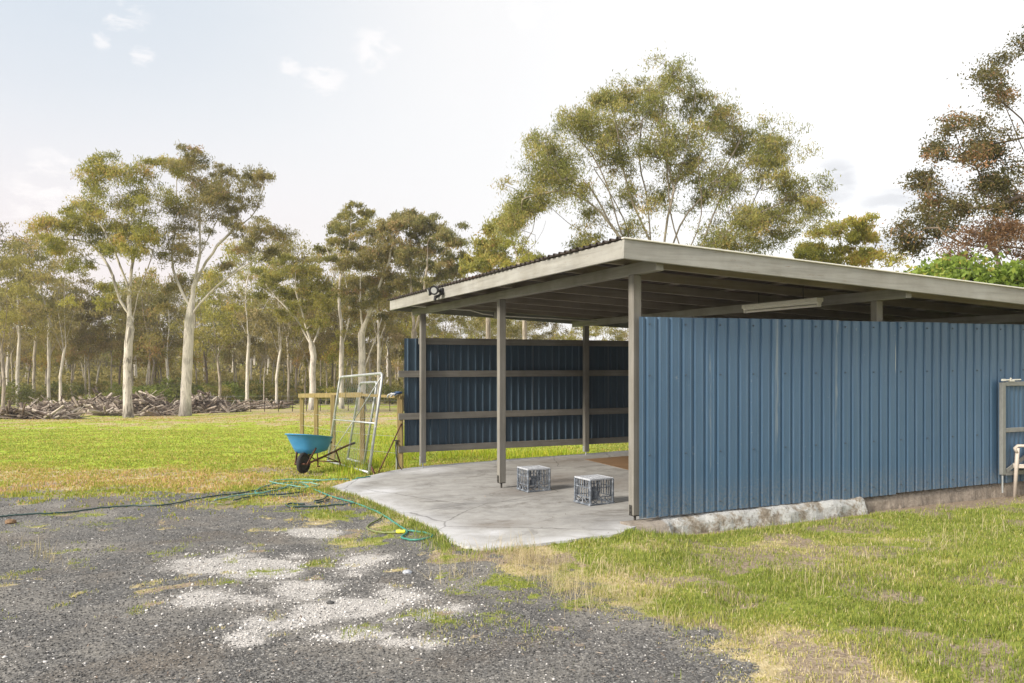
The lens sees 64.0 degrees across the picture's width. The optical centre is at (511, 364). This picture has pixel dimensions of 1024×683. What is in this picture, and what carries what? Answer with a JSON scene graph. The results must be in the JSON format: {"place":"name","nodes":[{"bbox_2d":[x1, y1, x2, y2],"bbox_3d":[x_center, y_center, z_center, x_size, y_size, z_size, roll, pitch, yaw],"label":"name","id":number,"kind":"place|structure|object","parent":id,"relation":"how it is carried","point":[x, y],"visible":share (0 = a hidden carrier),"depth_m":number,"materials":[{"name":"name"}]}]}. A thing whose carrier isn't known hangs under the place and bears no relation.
{"place":"outdoors","nodes":[
{"label":"outdoors","id":0,"kind":"place"},
{"bbox_2d":[0,412,628,522],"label":"paddock grass","id":1,"kind":"structure","parent":0,"point":[100,483],"depth_m":16.78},
{"bbox_2d":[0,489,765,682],"bbox_3d":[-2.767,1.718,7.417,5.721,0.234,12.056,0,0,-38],"label":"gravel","id":2,"kind":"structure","parent":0,"point":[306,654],"depth_m":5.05,"materials":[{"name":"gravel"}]},
{"bbox_2d":[323,433,615,477],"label":"tall grass","id":3,"kind":"structure","parent":0,"point":[377,459],"depth_m":17.66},
{"bbox_2d":[0,345,1023,682],"bbox_3d":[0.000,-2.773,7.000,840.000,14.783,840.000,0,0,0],"label":"ground","id":4,"kind":"structure","parent":0,"point":[62,535],"depth_m":5.86,"materials":[{"name":"plant"}]},
{"bbox_2d":[0,292,26,404],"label":"belt gum","id":5,"kind":"object","parent":4,"relation":"on","point":[8,334],"visible":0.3,"depth_m":81.11,"materials":[{"name":"green plant"}]},
{"bbox_2d":[0,222,27,288],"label":"belt gum","id":6,"kind":"object","parent":4,"relation":"on","point":[2,231],"visible":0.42,"depth_m":74.37,"materials":[{"name":"green plant"}]},
{"bbox_2d":[0,381,35,405],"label":"bush","id":7,"kind":"object","parent":4,"relation":"on","point":[26,387],"visible":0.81,"depth_m":71.30,"materials":[{"name":"green plant"}]},
{"bbox_2d":[0,297,40,404],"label":"belt gum","id":8,"kind":"object","parent":4,"relation":"on","point":[26,337],"visible":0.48,"depth_m":77.83,"materials":[{"name":"green plant"}]},
{"bbox_2d":[0,253,55,407],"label":"belt gum","id":9,"kind":"object","parent":4,"relation":"on","point":[6,315],"visible":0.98,"depth_m":66.47,"materials":[{"name":"green plant"}]},
{"bbox_2d":[0,299,55,403],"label":"belt gum","id":10,"kind":"object","parent":4,"relation":"on","point":[27,358],"visible":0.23,"depth_m":83.09,"materials":[{"name":"green plant"}]},
{"bbox_2d":[0,237,69,406],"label":"belt gum","id":11,"kind":"object","parent":4,"relation":"on","point":[18,253],"visible":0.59,"depth_m":71.33,"materials":[{"name":"green plant"}]},
{"bbox_2d":[0,241,72,403],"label":"belt gum","id":12,"kind":"object","parent":4,"relation":"on","point":[35,345],"visible":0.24,"depth_m":75.96,"materials":[{"name":"green plant"}]},
{"bbox_2d":[22,303,66,403],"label":"belt gum","id":13,"kind":"object","parent":4,"relation":"on","point":[41,358],"visible":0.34,"depth_m":79.04,"materials":[{"name":"green plant"}]},
{"bbox_2d":[0,395,92,419],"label":"brush pile","id":14,"kind":"object","parent":4,"relation":"on","point":[38,411],"visible":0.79,"depth_m":45.98,"materials":[{"name":"brown wood"}]},
{"bbox_2d":[4,224,90,404],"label":"belt gum","id":15,"kind":"object","parent":4,"relation":"on","point":[34,239],"visible":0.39,"depth_m":73.85,"materials":[{"name":"green plant"}]},
{"bbox_2d":[15,291,83,357],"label":"belt gum","id":16,"kind":"object","parent":4,"relation":"on","point":[42,341],"visible":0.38,"depth_m":75.60,"materials":[{"name":"green plant"}]},
{"bbox_2d":[36,381,88,402],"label":"bush","id":17,"kind":"object","parent":4,"relation":"on","point":[54,386],"visible":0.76,"depth_m":77.94,"materials":[{"name":"green plant"}]},
{"bbox_2d":[10,236,117,403],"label":"belt gum","id":18,"kind":"object","parent":4,"relation":"on","point":[54,328],"visible":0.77,"depth_m":69.89,"materials":[{"name":"green plant"}]},
{"bbox_2d":[42,386,121,412],"bbox_3d":[-29.863,2.937,57.942,6.599,2.835,5.037,0,0,0],"label":"brush pile","id":19,"kind":"object","parent":4,"relation":"on","point":[75,404],"visible":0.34,"depth_m":57.21,"materials":[{"name":"brown wood"}]},
{"bbox_2d":[44,274,120,397],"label":"belt gum","id":20,"kind":"object","parent":4,"relation":"on","point":[86,282],"visible":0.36,"depth_m":81.77,"materials":[{"name":"green plant"}]},
{"bbox_2d":[55,380,109,400],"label":"bush","id":21,"kind":"object","parent":4,"relation":"on","point":[100,385],"visible":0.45,"depth_m":82.43,"materials":[{"name":"green plant"}]},
{"bbox_2d":[43,284,122,398],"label":"belt gum","id":22,"kind":"object","parent":4,"relation":"on","point":[72,357],"visible":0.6,"depth_m":77.88,"materials":[{"name":"green plant"}]},
{"bbox_2d":[58,294,112,397],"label":"belt gum","id":23,"kind":"object","parent":4,"relation":"on","point":[101,345],"visible":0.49,"depth_m":78.36,"materials":[{"name":"green plant"}]},
{"bbox_2d":[57,294,117,396],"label":"belt gum","id":24,"kind":"object","parent":4,"relation":"on","point":[82,317],"visible":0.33,"depth_m":79.23,"materials":[{"name":"green plant"}]},
{"bbox_2d":[76,290,126,390],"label":"belt gum","id":25,"kind":"object","parent":4,"relation":"on","point":[98,338],"visible":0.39,"depth_m":79.62,"materials":[{"name":"green plant"}]},
{"bbox_2d":[15,147,193,417],"bbox_3d":[-24.719,-4.811,49.484,9.475,16.351,8.754,0,0,0],"label":"gum tree","id":26,"kind":"object","parent":4,"relation":"on","point":[136,231],"visible":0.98,"depth_m":49.52,"materials":[{"name":"green plant"}]},
{"bbox_2d":[90,277,151,385],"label":"bushy tree","id":27,"kind":"object","parent":4,"relation":"on","point":[119,374],"visible":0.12,"depth_m":87.96,"materials":[{"name":"green plant"}]},
{"bbox_2d":[91,295,151,366],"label":"belt gum","id":28,"kind":"object","parent":4,"relation":"on","point":[116,356],"visible":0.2,"depth_m":85.68,"materials":[{"name":"green plant"}]},
{"bbox_2d":[106,292,160,392],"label":"belt gum","id":29,"kind":"object","parent":4,"relation":"on","point":[122,336],"visible":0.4,"depth_m":79.13,"materials":[{"name":"green plant"}]},
{"bbox_2d":[108,267,170,385],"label":"belt gum","id":30,"kind":"object","parent":4,"relation":"on","point":[150,338],"visible":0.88,"depth_m":74.12,"materials":[{"name":"green plant"}]},
{"bbox_2d":[83,389,198,416],"bbox_3d":[-24.303,2.912,54.034,7.263,2.826,5.443,0,0,0],"label":"brush pile","id":31,"kind":"object","parent":4,"relation":"on","point":[148,404],"visible":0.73,"depth_m":52.71,"materials":[{"name":"brown wood"}]},
{"bbox_2d":[112,276,183,384],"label":"belt gum","id":32,"kind":"object","parent":4,"relation":"on","point":[162,325],"visible":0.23,"depth_m":80.29,"materials":[{"name":"green plant"}]},
{"bbox_2d":[121,290,182,384],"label":"belt gum","id":33,"kind":"object","parent":4,"relation":"on","point":[154,362],"visible":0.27,"depth_m":79.99,"materials":[{"name":"green plant"}]},
{"bbox_2d":[0,487,304,516],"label":"garden hose","id":34,"kind":"object","parent":4,"relation":"on","point":[158,504],"visible":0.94,"depth_m":10.11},
{"bbox_2d":[133,316,181,384],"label":"belt gum","id":35,"kind":"object","parent":4,"relation":"on","point":[172,362],"visible":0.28,"depth_m":86.37,"materials":[{"name":"green plant"}]},
{"bbox_2d":[136,301,183,379],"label":"belt gum","id":36,"kind":"object","parent":4,"relation":"on","point":[161,361],"visible":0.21,"depth_m":85.98,"materials":[{"name":"green plant"}]},
{"bbox_2d":[120,279,206,386],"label":"belt gum","id":37,"kind":"object","parent":4,"relation":"on","point":[178,315],"visible":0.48,"depth_m":77.77,"materials":[{"name":"green plant"}]},
{"bbox_2d":[143,375,216,402],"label":"bush","id":38,"kind":"object","parent":4,"relation":"on","point":[161,385],"visible":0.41,"depth_m":70.65,"materials":[{"name":"green plant"}]},
{"bbox_2d":[176,298,216,382],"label":"belt gum","id":39,"kind":"object","parent":4,"relation":"on","point":[195,357],"visible":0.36,"depth_m":91.79,"materials":[{"name":"green plant"}]},
{"bbox_2d":[158,264,238,384],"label":"bushy tree","id":40,"kind":"object","parent":4,"relation":"on","point":[222,353],"visible":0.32,"depth_m":81.87,"materials":[{"name":"green plant"}]},
{"bbox_2d":[0,340,403,403],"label":"undergrowth","id":41,"kind":"object","parent":4,"relation":"on","point":[225,376],"visible":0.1,"depth_m":96.20,"materials":[{"name":"green plant"}]},
{"bbox_2d":[116,139,302,415],"bbox_3d":[-18.360,-5.247,51.883,9.968,17.275,8.955,0,0,0],"label":"gum tree","id":42,"kind":"object","parent":4,"relation":"on","point":[214,193],"visible":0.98,"depth_m":51.71,"materials":[{"name":"green plant"}]},
{"bbox_2d":[166,272,257,397],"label":"belt gum","id":43,"kind":"object","parent":4,"relation":"on","point":[229,338],"visible":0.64,"depth_m":71.04,"materials":[{"name":"green plant"}]},
{"bbox_2d":[172,390,258,413],"bbox_3d":[-21.030,2.994,57.005,5.982,2.434,5.380,0,0,0],"label":"brush pile","id":44,"kind":"object","parent":4,"relation":"on","point":[215,404],"visible":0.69,"depth_m":55.95,"materials":[{"name":"brown wood"}]},
{"bbox_2d":[201,384,235,401],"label":"bush","id":45,"kind":"object","parent":4,"relation":"on","point":[227,391],"visible":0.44,"depth_m":73.66,"materials":[{"name":"green plant"}]},
{"bbox_2d":[197,380,255,403],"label":"bush","id":46,"kind":"object","parent":4,"relation":"on","point":[231,385],"visible":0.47,"depth_m":76.23,"materials":[{"name":"green plant"}]},
{"bbox_2d":[212,299,261,402],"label":"belt gum","id":47,"kind":"object","parent":4,"relation":"on","point":[229,347],"visible":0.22,"depth_m":83.75,"materials":[{"name":"green plant"}]},
{"bbox_2d":[215,323,264,402],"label":"belt gum","id":48,"kind":"object","parent":4,"relation":"on","point":[242,355],"visible":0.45,"depth_m":82.48,"materials":[{"name":"green plant"}]},
{"bbox_2d":[196,237,300,401],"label":"belt gum","id":49,"kind":"object","parent":4,"relation":"on","point":[234,306],"visible":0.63,"depth_m":69.49,"materials":[{"name":"green plant"}]},
{"bbox_2d":[228,266,270,379],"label":"belt gum","id":50,"kind":"object","parent":4,"relation":"on","point":[239,275],"visible":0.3,"depth_m":92.62,"materials":[{"name":"green plant"}]},
{"bbox_2d":[228,308,281,382],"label":"belt gum","id":51,"kind":"object","parent":4,"relation":"on","point":[264,344],"visible":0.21,"depth_m":84.28,"materials":[{"name":"green plant"}]},
{"bbox_2d":[232,316,284,401],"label":"belt gum","id":52,"kind":"object","parent":4,"relation":"on","point":[266,349],"visible":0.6,"depth_m":75.94,"materials":[{"name":"green plant"}]},
{"bbox_2d":[237,395,295,408],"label":"brush pile","id":53,"kind":"object","parent":4,"relation":"on","point":[282,404],"visible":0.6,"depth_m":65.10,"materials":[{"name":"brown wood"}]},
{"bbox_2d":[242,312,291,401],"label":"belt gum","id":54,"kind":"object","parent":4,"relation":"on","point":[257,345],"visible":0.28,"depth_m":84.78,"materials":[{"name":"green plant"}]},
{"bbox_2d":[242,382,295,403],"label":"bush","id":55,"kind":"object","parent":4,"relation":"on","point":[269,394],"visible":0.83,"depth_m":79.47,"materials":[{"name":"green plant"}]},
{"bbox_2d":[233,242,326,404],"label":"belt gum","id":56,"kind":"object","parent":4,"relation":"on","point":[258,316],"visible":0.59,"depth_m":65.91,"materials":[{"name":"green plant"}]},
{"bbox_2d":[214,478,346,500],"bbox_3d":[-3.236,1.793,11.884,1.183,0.122,2.729,0,0,0],"label":"garden hose","id":57,"kind":"object","parent":4,"relation":"on","point":[283,487],"visible":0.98,"depth_m":12.42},
{"bbox_2d":[251,235,327,401],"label":"belt gum","id":58,"kind":"object","parent":4,"relation":"on","point":[293,246],"visible":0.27,"depth_m":79.85,"materials":[{"name":"green plant"}]},
{"bbox_2d":[247,250,351,409],"bbox_3d":[-16.394,-2.419,62.517,7.807,11.940,8.227,0,0,0],"label":"gum tree","id":59,"kind":"object","parent":4,"relation":"on","point":[320,300],"visible":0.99,"depth_m":61.25,"materials":[{"name":"green plant"}]},
{"bbox_2d":[266,271,336,402],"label":"belt gum","id":60,"kind":"object","parent":4,"relation":"on","point":[301,335],"visible":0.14,"depth_m":83.87,"materials":[{"name":"green plant"}]},
{"bbox_2d":[0,330,606,384],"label":"wood","id":61,"kind":"object","parent":4,"relation":"on","point":[355,364],"visible":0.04,"depth_m":145.37,"materials":[{"name":"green plant"}]},
{"bbox_2d":[282,310,333,388],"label":"belt gum","id":62,"kind":"object","parent":4,"relation":"on","point":[305,343],"visible":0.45,"depth_m":76.14,"materials":[{"name":"green plant"}]},
{"bbox_2d":[284,300,349,403],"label":"belt gum","id":63,"kind":"object","parent":4,"relation":"on","point":[304,360],"visible":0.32,"depth_m":78.05,"materials":[{"name":"green plant"}]},
{"bbox_2d":[285,434,355,472],"bbox_3d":[-3.480,1.543,14.746,0.702,0.707,1.476,0,0,20],"label":"wheelbarrow","id":64,"kind":"object","parent":4,"relation":"on","point":[304,445],"visible":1,"depth_m":14.22,"materials":[{"name":"plastic"}]},
{"bbox_2d":[299,298,366,403],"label":"belt gum","id":65,"kind":"object","parent":4,"relation":"on","point":[331,314],"visible":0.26,"depth_m":77.03,"materials":[{"name":"green plant"}]},
{"bbox_2d":[2,524,664,682],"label":"white chips","id":66,"kind":"object","parent":4,"relation":"on","point":[301,623],"visible":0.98,"depth_m":5.74,"materials":[{"name":"stone"}]},
{"bbox_2d":[303,243,369,320],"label":"belt gum","id":67,"kind":"object","parent":4,"relation":"on","point":[326,254],"visible":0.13,"depth_m":83.18,"materials":[{"name":"green plant"}]},
{"bbox_2d":[310,284,376,356],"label":"belt gum","id":68,"kind":"object","parent":4,"relation":"on","point":[355,333],"visible":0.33,"depth_m":77.42,"materials":[{"name":"green plant"}]},
{"bbox_2d":[255,476,432,540],"bbox_3d":[-2.385,1.757,10.398,1.756,0.229,5.911,0,0,-16],"label":"garden hose","id":69,"kind":"object","parent":4,"relation":"on","point":[398,531],"visible":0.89,"depth_m":9.50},
{"bbox_2d":[312,200,377,408],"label":"gum tree","id":70,"kind":"object","parent":4,"relation":"on","point":[338,229],"visible":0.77,"depth_m":65.95,"materials":[{"name":"green plant"}]},
{"bbox_2d":[316,281,381,388],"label":"belt gum","id":71,"kind":"object","parent":4,"relation":"on","point":[330,355],"visible":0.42,"depth_m":76.35,"materials":[{"name":"green plant"}]},
{"bbox_2d":[298,392,402,469],"bbox_3d":[-3.693,1.359,17.332,0.364,1.675,6.773,0,0,-29],"label":"timber fence","id":72,"kind":"object","parent":4,"relation":"on","point":[332,396],"visible":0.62,"depth_m":16.47,"materials":[{"name":"brown wood"}]},
{"bbox_2d":[325,298,379,401],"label":"belt gum","id":73,"kind":"object","parent":4,"relation":"on","point":[350,344],"visible":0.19,"depth_m":83.51,"materials":[{"name":"green plant"}]},
{"bbox_2d":[327,372,382,473],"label":"wire gate","id":74,"kind":"structure","parent":4,"relation":"on","point":[364,403],"depth_m":14.76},
{"bbox_2d":[346,381,377,461],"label":"wire gate","id":75,"kind":"structure","parent":4,"relation":"on","point":[371,417],"depth_m":16.18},
{"bbox_2d":[326,245,421,404],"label":"belt gum","id":76,"kind":"object","parent":4,"relation":"on","point":[373,319],"visible":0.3,"depth_m":73.87,"materials":[{"name":"green plant"}]},
{"bbox_2d":[330,217,419,410],"bbox_3d":[-9.927,-3.721,60.372,6.968,14.461,7.611,0,0,0],"label":"gum tree","id":77,"kind":"object","parent":4,"relation":"on","point":[371,256],"visible":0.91,"depth_m":59.40,"materials":[{"name":"green plant"}]},
{"bbox_2d":[350,281,404,360],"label":"belt gum","id":78,"kind":"object","parent":4,"relation":"on","point":[393,336],"visible":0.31,"depth_m":76.29,"materials":[{"name":"green plant"}]},
{"bbox_2d":[368,318,403,403],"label":"belt gum","id":79,"kind":"object","parent":4,"relation":"on","point":[391,355],"visible":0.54,"depth_m":79.12,"materials":[{"name":"green plant"}]},
{"bbox_2d":[392,278,438,361],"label":"belt gum","id":80,"kind":"object","parent":4,"relation":"on","point":[406,325],"visible":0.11,"depth_m":77.78,"materials":[{"name":"green plant"}]},
{"bbox_2d":[394,242,458,337],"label":"belt gum","id":81,"kind":"object","parent":4,"relation":"on","point":[415,260],"visible":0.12,"depth_m":69.47,"materials":[{"name":"green plant"}]},
{"bbox_2d":[387,207,471,337],"bbox_3d":[-5.865,-3.930,59.354,6.371,14.908,9.702,0,0,0],"label":"gum tree","id":82,"kind":"object","parent":4,"relation":"on","point":[421,225],"visible":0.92,"depth_m":57.54,"materials":[{"name":"green plant"}]},
{"bbox_2d":[416,279,472,337],"bbox_3d":[-5.146,-1.857,64.600,5.570,10.838,4.700,0,0,-25],"label":"belt gum","id":83,"kind":"object","parent":4,"relation":"on","point":[460,320],"visible":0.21,"depth_m":64.80,"materials":[{"name":"green plant"}]},
{"bbox_2d":[426,314,496,338],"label":"belt gum","id":84,"kind":"object","parent":4,"relation":"on","point":[469,336],"visible":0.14,"depth_m":69.78,"materials":[{"name":"green plant"}]},
{"bbox_2d":[449,315,496,338],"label":"belt gum","id":85,"kind":"object","parent":4,"relation":"on","point":[475,324],"visible":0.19,"depth_m":68.38,"materials":[{"name":"green plant"}]},
{"bbox_2d":[456,218,514,338],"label":"gum tree","id":86,"kind":"object","parent":4,"relation":"on","point":[489,256],"visible":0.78,"depth_m":48.72,"materials":[{"name":"green plant"}]},
{"bbox_2d":[332,450,655,550],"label":"concrete slab","id":87,"kind":"structure","parent":4,"relation":"on","point":[459,492],"depth_m":10.11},
{"bbox_2d":[516,465,550,492],"bbox_3d":[0.289,1.521,10.925,0.348,0.305,0.350,0,0,-25],"label":"milk crate","id":88,"kind":"object","parent":87,"relation":"on","point":[538,476],"visible":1,"depth_m":10.84,"materials":[{"name":"plastic"}]},
{"bbox_2d":[573,474,614,505],"bbox_3d":[0.958,1.466,9.583,0.348,0.305,0.350,0,0,-29],"label":"milk crate","id":89,"kind":"object","parent":87,"relation":"on","point":[593,493],"visible":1,"depth_m":9.51,"materials":[{"name":"plastic"}]},
{"bbox_2d":[585,456,628,469],"bbox_3d":[2.045,1.698,14.076,0.934,0.076,2.359,0,0,-14],"label":"plywood sheet","id":90,"kind":"object","parent":87,"relation":"on","point":[621,462],"visible":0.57,"depth_m":14.43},
{"bbox_2d":[387,236,1023,519],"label":"carport","id":91,"kind":"object","parent":87,"relation":"on","point":[700,391],"visible":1,"depth_m":9.54,"materials":[{"name":"paint"}]},
{"bbox_2d":[742,285,822,312],"bbox_3d":[3.414,-0.838,10.428,0.110,0.294,1.360,0,0,-24],"label":"strip light","id":92,"kind":"object","parent":91,"relation":"hanging from","point":[783,305],"visible":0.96,"depth_m":10.33,"materials":[{"name":"white metal"}]},
{"bbox_2d":[999,378,1023,492],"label":"steel gate","id":93,"kind":"structure","parent":91,"relation":"attached to","point":[1011,413],"depth_m":10.20,"materials":[{"name":"white metal"}]},
{"bbox_2d":[6,508,1009,630],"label":"dry stalks","id":94,"kind":"object","parent":4,"relation":"on","point":[531,553],"visible":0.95,"depth_m":6.42,"materials":[{"name":"beige plant"}]},
{"bbox_2d":[0,474,1023,682],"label":"leaf litter","id":95,"kind":"object","parent":4,"relation":"on","point":[198,680],"visible":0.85,"depth_m":4.95,"materials":[{"name":"brown plant"}]},
{"bbox_2d":[490,204,545,338],"bbox_3d":[0.379,-2.987,45.027,3.254,12.171,7.271,0,0,0],"label":"sparse tree","id":96,"kind":"object","parent":4,"relation":"on","point":[528,256],"visible":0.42,"depth_m":45.85,"materials":[{"name":"green plant"}]},
{"bbox_2d":[491,319,549,339],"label":"belt gum","id":97,"kind":"object","parent":4,"relation":"on","point":[512,330],"visible":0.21,"depth_m":66.32,"materials":[{"name":"green plant"}]},
{"bbox_2d":[527,321,571,339],"bbox_3d":[2.870,-0.999,64.828,3.665,9.087,4.344,0,0,-21],"label":"belt gum","id":98,"kind":"object","parent":4,"relation":"on","point":[555,327],"visible":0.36,"depth_m":64.50,"materials":[{"name":"green plant"}]},
{"bbox_2d":[478,48,855,255],"bbox_3d":[6.447,-5.664,37.913,16.303,17.033,11.397,0,0,0],"label":"gum tree","id":99,"kind":"object","parent":4,"relation":"on","point":[749,218],"visible":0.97,"depth_m":37.08,"materials":[{"name":"green plant"}]},
{"bbox_2d":[315,481,1023,679],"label":"long grass","id":100,"kind":"structure","parent":4,"relation":"on","point":[442,537],"depth_m":6.78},
{"bbox_2d":[620,481,1023,534],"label":"wall footing","id":101,"kind":"object","parent":4,"relation":"on","point":[715,521],"depth_m":8.89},
{"bbox_2d":[789,212,910,270],"bbox_3d":[17.320,-2.418,44.237,6.455,11.056,6.317,0,0,0],"label":"gum tree","id":102,"kind":"object","parent":4,"relation":"on","point":[862,256],"visible":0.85,"depth_m":43.12,"materials":[{"name":"green plant"}]},
{"bbox_2d":[871,24,1023,263],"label":"dark tree","id":103,"kind":"object","parent":4,"relation":"on","point":[988,150],"visible":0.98,"depth_m":26.59,"materials":[{"name":"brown plant"}]},
{"bbox_2d":[889,240,1023,287],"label":"leafy vine tree","id":104,"kind":"object","parent":4,"relation":"on","point":[1011,273],"visible":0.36,"depth_m":18.16,"materials":[{"name":"green plant"}]},
{"bbox_2d":[927,206,1023,266],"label":"dry shrub tree","id":105,"kind":"object","parent":4,"relation":"on","point":[1010,228],"visible":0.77,"depth_m":23.78,"materials":[{"name":"brown plant"}]},
{"bbox_2d":[1013,444,1023,497],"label":"garden chair","id":106,"kind":"object","parent":4,"relation":"on","point":[1017,465],"visible":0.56,"depth_m":10.12,"materials":[{"name":"plastic"}]},
{"bbox_2d":[0,490,1023,682],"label":"lawn grass","id":107,"kind":"structure","parent":0,"point":[963,599],"depth_m":5.88,"materials":[{"name":"plant"}]},
{"bbox_2d":[0,0,1023,343],"label":"sky","id":108,"kind":"structure","parent":0,"point":[387,106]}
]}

